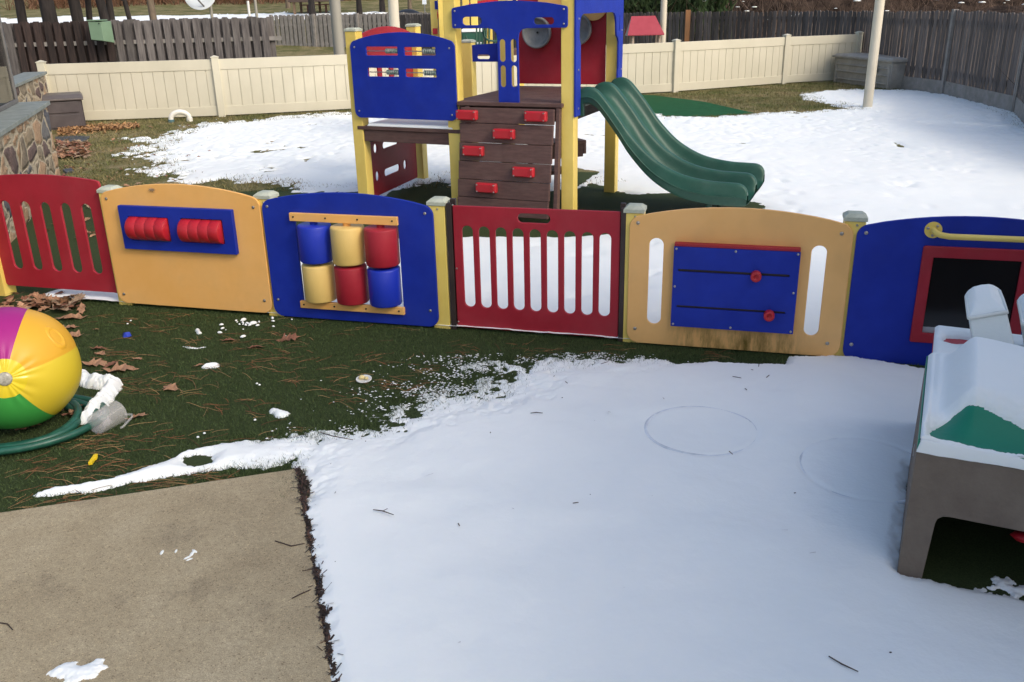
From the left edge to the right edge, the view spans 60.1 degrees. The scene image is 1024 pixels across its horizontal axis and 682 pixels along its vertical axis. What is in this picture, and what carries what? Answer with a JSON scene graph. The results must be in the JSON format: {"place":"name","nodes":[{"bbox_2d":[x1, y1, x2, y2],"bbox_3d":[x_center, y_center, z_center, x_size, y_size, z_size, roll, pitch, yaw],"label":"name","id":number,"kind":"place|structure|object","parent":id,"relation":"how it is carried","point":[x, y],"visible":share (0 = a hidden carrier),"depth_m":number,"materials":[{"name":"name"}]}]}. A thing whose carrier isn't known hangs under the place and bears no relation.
{"place":"outdoors","nodes":[
{"label":"outdoors","id":0,"kind":"place"},
{"bbox_2d":[0,469,330,681],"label":"concrete path","id":1,"kind":"structure","parent":0,"point":[83,582],"depth_m":3.33,"materials":[{"name":"concrete"}]},
{"bbox_2d":[46,658,107,681],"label":"snow lump","id":2,"kind":"object","parent":1,"relation":"on","point":[70,671],"visible":1,"depth_m":2.90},
{"bbox_2d":[160,549,196,560],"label":"snow crumbs","id":3,"kind":"object","parent":1,"relation":"on","point":[187,557],"visible":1,"depth_m":3.53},
{"bbox_2d":[0,0,1021,191],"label":"ground","id":4,"kind":"structure","parent":0,"point":[183,9],"depth_m":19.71,"materials":[{"name":"plant"}]},
{"bbox_2d":[14,0,27,22],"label":"bare tree","id":5,"kind":"object","parent":4,"relation":"on","point":[20,11],"visible":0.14,"depth_m":20.76,"materials":[{"name":"brown plant"}]},
{"bbox_2d":[0,101,60,241],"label":"stone wall","id":6,"kind":"structure","parent":4,"relation":"on","point":[27,145],"depth_m":9.80,"materials":[{"name":"stone"}]},
{"bbox_2d":[0,17,18,111],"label":"glass screen","id":7,"kind":"object","parent":6,"relation":"on","point":[8,96],"visible":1,"depth_m":10.78,"materials":[{"name":"glass"}]},
{"bbox_2d":[13,71,47,101],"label":"stone wall","id":8,"kind":"structure","parent":4,"relation":"on","point":[31,86],"depth_m":15.60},
{"bbox_2d":[38,0,57,22],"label":"bare tree","id":9,"kind":"object","parent":4,"relation":"on","point":[48,11],"visible":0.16,"depth_m":20.44,"materials":[{"name":"brown plant"}]},
{"bbox_2d":[42,91,85,129],"bbox_3d":[-8.766,-4.332,16.708,1.300,0.620,0.870,-11,23,-23],"label":"storage box","id":10,"kind":"object","parent":4,"relation":"on","point":[65,109],"visible":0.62,"depth_m":16.49,"materials":[{"name":"grey plastic"}]},
{"bbox_2d":[62,168,73,173],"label":"paving slab","id":11,"kind":"structure","parent":4,"relation":"on","point":[66,170],"depth_m":12.12,"materials":[{"name":"stone"}]},
{"bbox_2d":[55,135,89,141],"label":"paving slab","id":12,"kind":"structure","parent":4,"relation":"on","point":[81,138],"depth_m":15.19,"materials":[{"name":"stone"}]},
{"bbox_2d":[54,138,91,158],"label":"leaf litter","id":13,"kind":"object","parent":4,"relation":"on","point":[76,151],"visible":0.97,"depth_m":13.70,"materials":[{"name":"brown plant"}]},
{"bbox_2d":[68,0,83,21],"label":"bare tree","id":14,"kind":"object","parent":4,"relation":"on","point":[76,13],"visible":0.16,"depth_m":20.99,"materials":[{"name":"brown plant"}]},
{"bbox_2d":[85,0,92,20],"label":"bare tree","id":15,"kind":"object","parent":4,"relation":"on","point":[88,8],"visible":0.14,"depth_m":21.80,"materials":[{"name":"brown plant"}]},
{"bbox_2d":[57,121,139,135],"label":"mulch","id":16,"kind":"object","parent":4,"relation":"on","point":[64,131],"visible":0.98,"depth_m":16.35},
{"bbox_2d":[96,0,109,20],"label":"bare tree","id":17,"kind":"object","parent":4,"relation":"on","point":[102,9],"visible":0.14,"depth_m":21.04,"materials":[{"name":"brown plant"}]},
{"bbox_2d":[105,0,114,19],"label":"bare tree","id":18,"kind":"object","parent":4,"relation":"on","point":[109,6],"visible":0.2,"depth_m":21.99,"materials":[{"name":"brown plant"}]},
{"bbox_2d":[121,0,131,19],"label":"bare tree","id":19,"kind":"object","parent":4,"relation":"on","point":[127,10],"visible":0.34,"depth_m":27.95,"materials":[{"name":"brown plant"}]},
{"bbox_2d":[2,16,281,75],"bbox_3d":[-9.851,-5.929,19.169,9.637,1.889,0.118,-4,21,-6],"label":"wood fence","id":20,"kind":"object","parent":4,"relation":"on","point":[28,44],"visible":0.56,"depth_m":19.16,"materials":[{"name":"wood"}]},
{"bbox_2d":[87,19,113,42],"bbox_3d":[-8.680,-6.534,18.681,0.377,0.471,0.300,-1,21,0],"label":"utility box","id":21,"kind":"object","parent":20,"relation":"attached to","point":[100,29],"visible":1,"depth_m":18.59,"materials":[{"name":"green metal"}]},
{"bbox_2d":[48,122,253,237],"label":"leaf litter","id":22,"kind":"object","parent":4,"relation":"on","point":[87,218],"visible":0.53,"depth_m":11.81,"materials":[{"name":"brown plant"}]},
{"bbox_2d":[146,0,156,19],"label":"bare tree","id":23,"kind":"object","parent":4,"relation":"on","point":[151,10],"visible":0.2,"depth_m":37.25,"materials":[{"name":"brown plant"}]},
{"bbox_2d":[5,0,355,9],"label":"brush","id":24,"kind":"object","parent":4,"relation":"on","point":[57,4],"visible":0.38,"depth_m":67.98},
{"bbox_2d":[168,109,192,122],"bbox_3d":[-6.500,-4.405,17.318,0.459,0.247,0.118,-9,22,-19],"label":"drain pipe","id":25,"kind":"object","parent":4,"relation":"on","point":[173,114],"visible":0.94,"depth_m":17.27,"materials":[{"name":"white plastic"}]},
{"bbox_2d":[1,11,387,23],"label":"snow","id":26,"kind":"structure","parent":4,"relation":"on","point":[120,18],"depth_m":55.67,"materials":[{"name":"snow"}]},
{"bbox_2d":[185,0,214,17],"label":"satellite dish","id":27,"kind":"object","parent":4,"relation":"on","point":[199,4],"visible":0.73,"depth_m":29.69,"materials":[{"name":"grey"}]},
{"bbox_2d":[247,1,250,15],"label":"pole","id":28,"kind":"object","parent":4,"relation":"on","point":[248,8],"visible":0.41,"depth_m":25.20,"materials":[{"name":"white plastic"}]},
{"bbox_2d":[254,0,257,17],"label":"pole","id":29,"kind":"object","parent":4,"relation":"on","point":[255,8],"visible":0.33,"depth_m":37.33,"materials":[{"name":"grey metal"}]},
{"bbox_2d":[285,0,290,7],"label":"bare tree","id":30,"kind":"object","parent":4,"relation":"on","point":[287,4],"visible":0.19,"depth_m":61.46,"materials":[{"name":"brown plant"}]},
{"bbox_2d":[308,0,315,14],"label":"bare tree","id":31,"kind":"object","parent":4,"relation":"on","point":[311,6],"visible":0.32,"depth_m":54.05,"materials":[{"name":"brown plant"}]},
{"bbox_2d":[288,0,343,13],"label":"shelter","id":32,"kind":"object","parent":4,"relation":"on","point":[319,4],"visible":0.46,"depth_m":56.65,"materials":[{"name":"brown wood"}]},
{"bbox_2d":[329,0,344,54],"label":"pole","id":33,"kind":"object","parent":4,"relation":"on","point":[336,27],"depth_m":22.50,"materials":[{"name":"grey metal"}]},
{"bbox_2d":[269,12,439,46],"bbox_3d":[-6.468,-12.923,37.429,8.567,1.770,0.169,6,22,19],"label":"wood fence","id":34,"kind":"object","parent":4,"relation":"on","point":[316,30],"visible":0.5,"depth_m":37.99,"materials":[{"name":"wood"}]},
{"bbox_2d":[356,0,362,13],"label":"bare tree","id":35,"kind":"object","parent":4,"relation":"on","point":[359,7],"visible":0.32,"depth_m":52.21,"materials":[{"name":"brown plant"}]},
{"bbox_2d":[379,0,385,11],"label":"bare tree","id":36,"kind":"object","parent":4,"relation":"on","point":[382,6],"visible":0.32,"depth_m":55.93,"materials":[{"name":"brown plant"}]},
{"bbox_2d":[399,9,418,13],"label":"tarp heap","id":37,"kind":"object","parent":4,"relation":"on","point":[408,11],"visible":0.24,"depth_m":42.76,"materials":[{"name":"blue"}]},
{"bbox_2d":[408,0,411,8],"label":"bare tree","id":38,"kind":"object","parent":4,"relation":"on","point":[409,4],"visible":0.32,"depth_m":57.81,"materials":[{"name":"brown plant"}]},
{"bbox_2d":[35,31,863,119],"bbox_3d":[-0.056,-5.983,19.715,19.041,1.195,0.839,-8,22,-16],"label":"cream fence","id":39,"kind":"object","parent":4,"relation":"on","point":[214,85],"visible":0.7,"depth_m":18.25,"materials":[{"name":"plastic"}]},
{"bbox_2d":[112,89,1023,334],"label":"snow","id":40,"kind":"structure","parent":4,"relation":"on","point":[954,156],"depth_m":11.78,"materials":[{"name":"snow"}]},
{"bbox_2d":[388,0,399,76],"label":"pole","id":41,"kind":"object","parent":40,"relation":"on","point":[393,9],"depth_m":14.75,"materials":[{"name":"beige paint"}]},
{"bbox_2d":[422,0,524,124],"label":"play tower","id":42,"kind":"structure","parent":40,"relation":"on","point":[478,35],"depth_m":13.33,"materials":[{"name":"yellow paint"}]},
{"bbox_2d":[862,0,884,106],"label":"pole","id":43,"kind":"object","parent":40,"relation":"on","point":[877,21],"visible":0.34,"depth_m":16.65,"materials":[{"name":"metal"}]},
{"bbox_2d":[624,16,663,43],"bbox_3d":[3.513,-7.808,23.649,0.965,1.647,0.740,-1,21,0],"label":"playhouse","id":44,"kind":"object","parent":4,"relation":"on","point":[642,25],"visible":0.6,"depth_m":23.27,"materials":[{"name":"red plastic"}]},
{"bbox_2d":[660,0,666,42],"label":"pole","id":45,"kind":"object","parent":4,"relation":"on","point":[663,15],"depth_m":23.47,"materials":[{"name":"metal"}]},
{"bbox_2d":[308,9,1023,123],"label":"wood fence","id":46,"kind":"object","parent":4,"relation":"on","point":[961,61],"visible":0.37,"depth_m":19.39,"materials":[{"name":"wood"}]},
{"bbox_2d":[624,0,740,43],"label":"evergreen shrub","id":47,"kind":"object","parent":4,"relation":"on","point":[644,6],"visible":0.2,"depth_m":32.61,"materials":[{"name":"plant"}]},
{"bbox_2d":[684,10,690,41],"bbox_3d":[5.420,-9.354,27.464,0.150,1.730,0.100,-1,21,0],"label":"wood post","id":48,"kind":"object","parent":4,"relation":"on","point":[687,26],"visible":0.56,"depth_m":27.28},
{"bbox_2d":[643,95,751,116],"bbox_3d":[3.501,-4.959,18.488,2.146,0.001,4.456,-1,21,0],"label":"green mat","id":49,"kind":"object","parent":4,"relation":"on","point":[667,106],"visible":0.78,"depth_m":17.70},
{"bbox_2d":[624,0,1023,115],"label":"brush","id":50,"kind":"object","parent":4,"relation":"on","point":[796,6],"visible":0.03,"depth_m":34.25,"materials":[{"name":"plant"}]},
{"bbox_2d":[703,0,1023,15],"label":"snow flecks","id":51,"kind":"object","parent":50,"relation":"on","point":[860,0],"visible":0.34,"depth_m":32.77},
{"bbox_2d":[832,53,914,89],"bbox_3d":[8.726,-6.521,21.321,0.835,0.690,2.450,-6,21,-12],"label":"storage box","id":52,"kind":"object","parent":4,"relation":"on","point":[850,68],"visible":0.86,"depth_m":21.09,"materials":[{"name":"grey plastic"}]},
{"bbox_2d":[0,172,1023,600],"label":"artificial turf","id":53,"kind":"structure","parent":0,"point":[964,554],"depth_m":5.27,"materials":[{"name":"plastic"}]},
{"bbox_2d":[0,259,16,295],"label":"fence post","id":54,"kind":"object","parent":53,"relation":"on","point":[6,289],"visible":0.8,"depth_m":6.85,"materials":[{"name":"yellow paint"}]},
{"bbox_2d":[0,174,116,292],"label":"slotted panel","id":55,"kind":"object","parent":54,"relation":"attached to","point":[53,192],"visible":0.99,"depth_m":6.57,"materials":[{"name":"red plastic"}]},
{"bbox_2d":[0,291,85,313],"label":"leaf litter","id":56,"kind":"object","parent":53,"relation":"on","point":[57,303],"visible":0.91,"depth_m":6.57,"materials":[{"name":"brown plant"}]},
{"bbox_2d":[15,404,84,430],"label":"leaf litter","id":57,"kind":"object","parent":53,"relation":"on","point":[70,412],"visible":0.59,"depth_m":4.76,"materials":[{"name":"brown plant"}]},
{"bbox_2d":[0,394,108,454],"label":"garden hose","id":58,"kind":"object","parent":53,"relation":"on","point":[68,430],"visible":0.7,"depth_m":4.54,"materials":[{"name":"rubber"}]},
{"bbox_2d":[0,307,81,428],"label":"beach ball","id":59,"kind":"object","parent":58,"relation":"on","point":[40,369],"visible":1,"depth_m":4.42,"materials":[{"name":"multicoloured plastic"}]},
{"bbox_2d":[55,312,86,318],"bbox_3d":[-3.124,-0.174,6.319,0.272,0.033,0.125,-10,23,-22],"label":"oak leaf","id":60,"kind":"object","parent":53,"relation":"on","point":[76,316],"visible":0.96,"depth_m":6.32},
{"bbox_2d":[69,330,89,336],"bbox_3d":[-2.950,-0.043,5.960,0.241,0.033,0.116,-1,21,0],"label":"oak leaf","id":61,"kind":"object","parent":53,"relation":"on","point":[77,334],"visible":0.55,"depth_m":5.98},
{"bbox_2d":[88,454,97,464],"bbox_3d":[-2.032,0.573,4.303,0.023,0.016,0.096,-3,21,-5],"label":"toy peg","id":62,"kind":"object","parent":53,"relation":"on","point":[94,457],"visible":1,"depth_m":4.29,"materials":[{"name":"yellow"}]},
{"bbox_2d":[81,358,107,365],"bbox_3d":[-2.583,0.139,5.465,0.196,0.040,0.102,-12,24,-27],"label":"oak leaf","id":63,"kind":"object","parent":53,"relation":"on","point":[93,361],"visible":0.89,"depth_m":5.48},
{"bbox_2d":[79,369,122,424],"bbox_3d":[-2.371,0.269,5.059,0.296,0.087,0.798,-13,24,-29],"label":"snow lump","id":64,"kind":"object","parent":53,"relation":"on","point":[109,386],"visible":0.81,"depth_m":5.05,"materials":[{"name":"snow"}]},
{"bbox_2d":[104,361,117,367],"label":"oak leaf","id":65,"kind":"object","parent":53,"relation":"on","point":[111,363],"visible":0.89,"depth_m":5.46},
{"bbox_2d":[96,185,135,305],"bbox_3d":[-2.871,-0.697,6.489,0.128,0.885,0.129,4,22,14],"label":"fence post","id":66,"kind":"object","parent":53,"relation":"on","point":[102,189],"visible":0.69,"depth_m":6.34,"materials":[{"name":"yellow paint"}]},
{"bbox_2d":[101,184,272,312],"bbox_3d":[-2.317,-0.654,6.240,1.265,0.900,0.166,4,22,14],"label":"roller panel","id":67,"kind":"object","parent":66,"relation":"attached to","point":[189,245],"visible":1,"depth_m":6.22,"materials":[{"name":"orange plastic"}]},
{"bbox_2d":[95,362,139,371],"bbox_3d":[-2.390,0.166,5.377,0.242,0.045,0.122,-1,21,0],"label":"oak leaf","id":68,"kind":"object","parent":53,"relation":"on","point":[122,367],"visible":1,"depth_m":5.39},
{"bbox_2d":[123,332,130,337],"bbox_3d":[-2.584,-0.044,5.927,0.060,0.033,0.036,-1,21,0],"label":"toy scrap","id":69,"kind":"object","parent":53,"relation":"on","point":[126,334],"visible":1,"depth_m":5.92,"materials":[{"name":"blue"}]},
{"bbox_2d":[120,412,146,420],"bbox_3d":[-2.026,0.403,4.755,0.148,0.026,0.071,-1,21,0],"label":"oak leaf","id":70,"kind":"object","parent":53,"relation":"on","point":[139,414],"visible":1,"depth_m":4.75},
{"bbox_2d":[162,383,182,390],"bbox_3d":[-1.962,0.272,5.086,0.088,0.021,0.164,-17,26,-35],"label":"oak leaf","id":71,"kind":"object","parent":53,"relation":"on","point":[171,386],"visible":1,"depth_m":5.10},
{"bbox_2d":[127,317,292,437],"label":"snow crumbs","id":72,"kind":"object","parent":53,"relation":"on","point":[249,324],"visible":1,"depth_m":6.10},
{"bbox_2d":[201,362,219,368],"bbox_3d":[-1.846,0.147,5.422,0.115,0.032,0.075,-1,21,0],"label":"snow lump","id":73,"kind":"object","parent":53,"relation":"on","point":[211,364],"visible":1,"depth_m":5.41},
{"bbox_2d":[253,190,282,316],"bbox_3d":[-1.668,-0.605,6.180,0.128,0.885,0.129,4,22,14],"label":"fence post","id":74,"kind":"object","parent":53,"relation":"on","point":[262,196],"visible":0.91,"depth_m":6.02,"materials":[{"name":"yellow paint"}]},
{"bbox_2d":[269,408,289,417],"bbox_3d":[-1.258,0.382,4.778,0.152,0.031,0.099,18,28,41],"label":"snow lump","id":75,"kind":"object","parent":53,"relation":"on","point":[278,413],"visible":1,"depth_m":4.75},
{"bbox_2d":[276,332,299,341],"bbox_3d":[-1.486,-0.019,5.817,0.194,0.047,0.101,-1,21,0],"label":"oak leaf","id":76,"kind":"object","parent":53,"relation":"on","point":[294,336],"visible":1,"depth_m":5.83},
{"bbox_2d":[291,466,343,681],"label":"edge debris","id":77,"kind":"object","parent":53,"relation":"on","point":[304,490],"visible":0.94,"depth_m":3.38,"materials":[{"name":"soil"}]},
{"bbox_2d":[45,289,629,338],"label":"snow","id":78,"kind":"structure","parent":53,"relation":"on","point":[108,296],"depth_m":6.71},
{"bbox_2d":[262,192,438,326],"bbox_3d":[-1.091,-0.557,5.960,1.226,0.892,0.226,4,22,14],"label":"barrel panel","id":79,"kind":"object","parent":53,"relation":"on","point":[319,246],"visible":1,"depth_m":5.90,"materials":[{"name":"blue plastic"}]},
{"bbox_2d":[356,375,371,382],"bbox_3d":[-0.863,0.215,5.150,0.092,0.031,0.092,-1,21,0],"label":"jar lid","id":80,"kind":"object","parent":53,"relation":"on","point":[363,378],"visible":1,"depth_m":5.14,"materials":[{"name":"white"}]},
{"bbox_2d":[5,312,732,508],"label":"pine needles","id":81,"kind":"object","parent":53,"relation":"on","point":[256,366],"visible":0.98,"depth_m":4.91,"materials":[{"name":"plant"}]},
{"bbox_2d":[426,196,451,328],"bbox_3d":[-0.465,-0.513,5.871,0.128,0.885,0.129,4,22,14],"label":"fence post","id":82,"kind":"object","parent":53,"relation":"on","point":[436,205],"visible":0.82,"depth_m":5.80,"materials":[{"name":"yellow paint"}]},
{"bbox_2d":[190,348,746,497],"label":"turf grass","id":83,"kind":"structure","parent":53,"relation":"on","point":[391,413],"depth_m":4.91,"materials":[{"name":"plant"}]},
{"bbox_2d":[265,352,688,438],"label":"snow grains","id":84,"kind":"object","parent":53,"relation":"on","point":[484,387],"visible":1,"depth_m":5.05},
{"bbox_2d":[33,352,1023,681],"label":"snow","id":85,"kind":"structure","parent":53,"relation":"on","point":[645,558],"depth_m":3.58,"materials":[{"name":"snow"}]},
{"bbox_2d":[365,361,891,652],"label":"snow specks","id":86,"kind":"object","parent":85,"relation":"on","point":[594,420],"visible":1,"depth_m":4.52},
{"bbox_2d":[644,406,756,455],"bbox_3d":[0.945,0.451,4.436,0.569,0.037,0.569,-1,21,0],"label":"toy hoop","id":87,"kind":"object","parent":85,"relation":"in","point":[648,434],"visible":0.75,"depth_m":4.36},
{"bbox_2d":[828,656,857,671],"bbox_3d":[1.060,1.035,2.834,0.009,0.004,0.100,-20,28,-40],"label":"twig","id":88,"kind":"object","parent":85,"relation":"on","point":[842,663],"visible":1,"depth_m":2.83,"materials":[{"name":"wood"}]},
{"bbox_2d":[800,438,910,504],"bbox_3d":[1.613,0.590,4.040,0.595,0.039,0.595,-1,21,0],"label":"toy hoop","id":89,"kind":"object","parent":85,"relation":"in","point":[901,502],"visible":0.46,"depth_m":3.86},
{"bbox_2d":[932,330,967,352],"bbox_3d":[2.442,0.342,3.956,1.098,0.535,0.450,9,23,24],"label":"water table","id":90,"kind":"object","parent":85,"relation":"on","point":[956,341],"visible":0.03,"depth_m":4.12,"materials":[{"name":"red plastic"}]},
{"bbox_2d":[933,325,1023,352],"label":"snow","id":91,"kind":"structure","parent":90,"relation":"on","point":[941,335],"depth_m":4.13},
{"bbox_2d":[964,288,1013,343],"bbox_3d":[2.133,-0.058,3.948,0.224,0.308,0.268,7,22,20],"label":"water chute","id":92,"kind":"object","parent":90,"relation":"on","point":[995,325],"visible":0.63,"depth_m":3.87,"materials":[{"name":"white plastic"}]},
{"bbox_2d":[965,284,1005,315],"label":"snow","id":93,"kind":"structure","parent":92,"relation":"on","point":[984,298],"depth_m":3.92,"materials":[{"name":"snow"}]},
{"bbox_2d":[1017,299,1023,343],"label":"water chute","id":94,"kind":"object","parent":90,"relation":"on","point":[1020,315],"visible":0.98,"depth_m":3.89,"materials":[{"name":"white plastic"}]},
{"bbox_2d":[1017,294,1023,318],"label":"snow","id":95,"kind":"structure","parent":94,"relation":"on","point":[1021,297],"depth_m":3.91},
{"bbox_2d":[344,0,764,218],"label":"play tower","id":96,"kind":"structure","parent":53,"relation":"on","point":[570,46],"depth_m":8.79,"materials":[{"name":"yellow paint"}]},
{"bbox_2d":[367,119,451,128],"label":"deck snow","id":97,"kind":"structure","parent":96,"relation":"on","point":[430,124],"depth_m":9.16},
{"bbox_2d":[623,203,646,342],"bbox_3d":[0.762,-0.420,5.556,0.128,0.885,0.129,4,22,14],"label":"fence post","id":98,"kind":"object","parent":53,"relation":"on","point":[632,211],"visible":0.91,"depth_m":5.44,"materials":[{"name":"yellow paint"}]},
{"bbox_2d":[446,198,625,341],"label":"gate","id":99,"kind":"structure","parent":98,"relation":"attached to","point":[596,224],"depth_m":5.67,"materials":[{"name":"red plastic"}]},
{"bbox_2d":[627,207,852,355],"bbox_3d":[1.328,-0.347,5.289,1.281,0.888,0.124,4,22,14],"label":"slider panel","id":100,"kind":"object","parent":98,"relation":"attached to","point":[735,278],"visible":1,"depth_m":5.29,"materials":[{"name":"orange plastic"}]},
{"bbox_2d":[834,210,867,355],"bbox_3d":[1.984,-0.327,5.242,0.128,0.885,0.129,4,22,14],"label":"fence post","id":101,"kind":"object","parent":53,"relation":"on","point":[855,221],"visible":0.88,"depth_m":5.10,"materials":[{"name":"yellow paint"}]},
{"bbox_2d":[843,216,1023,365],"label":"window panel","id":102,"kind":"structure","parent":101,"relation":"attached to","point":[914,281],"depth_m":5.04,"materials":[{"name":"blue plastic"}]},
{"bbox_2d":[909,246,1023,342],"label":"window frame","id":103,"kind":"structure","parent":102,"relation":"in","point":[946,274],"depth_m":4.98,"materials":[{"name":"red plastic"}]},
{"bbox_2d":[897,356,1023,578],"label":"sand table","id":104,"kind":"object","parent":53,"relation":"on","point":[977,492],"visible":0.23,"depth_m":3.15,"materials":[{"name":"grey plastic"}]},
{"bbox_2d":[916,439,1023,469],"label":"ledge snow","id":105,"kind":"structure","parent":104,"relation":"on","point":[941,449],"depth_m":3.08,"materials":[{"name":"snow"}]},
{"bbox_2d":[920,337,1023,456],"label":"lid snow","id":106,"kind":"structure","parent":104,"relation":"on","point":[987,374],"depth_m":3.35,"materials":[{"name":"snow"}]},
{"bbox_2d":[986,576,1023,597],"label":"snow lump","id":107,"kind":"object","parent":53,"relation":"on","point":[1006,583],"visible":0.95,"depth_m":3.25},
{"bbox_2d":[1010,530,1023,542],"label":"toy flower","id":108,"kind":"object","parent":53,"relation":"on","point":[1017,535],"visible":0.86,"depth_m":3.23,"materials":[{"name":"red plastic"}]},
{"bbox_2d":[513,0,1023,38],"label":"hills","id":109,"kind":"structure","parent":0,"point":[846,4],"depth_m":35.82,"materials":[{"name":"plant"}]},
{"bbox_2d":[899,5,1023,76],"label":"hills","id":110,"kind":"structure","parent":0,"point":[1004,8],"depth_m":32.86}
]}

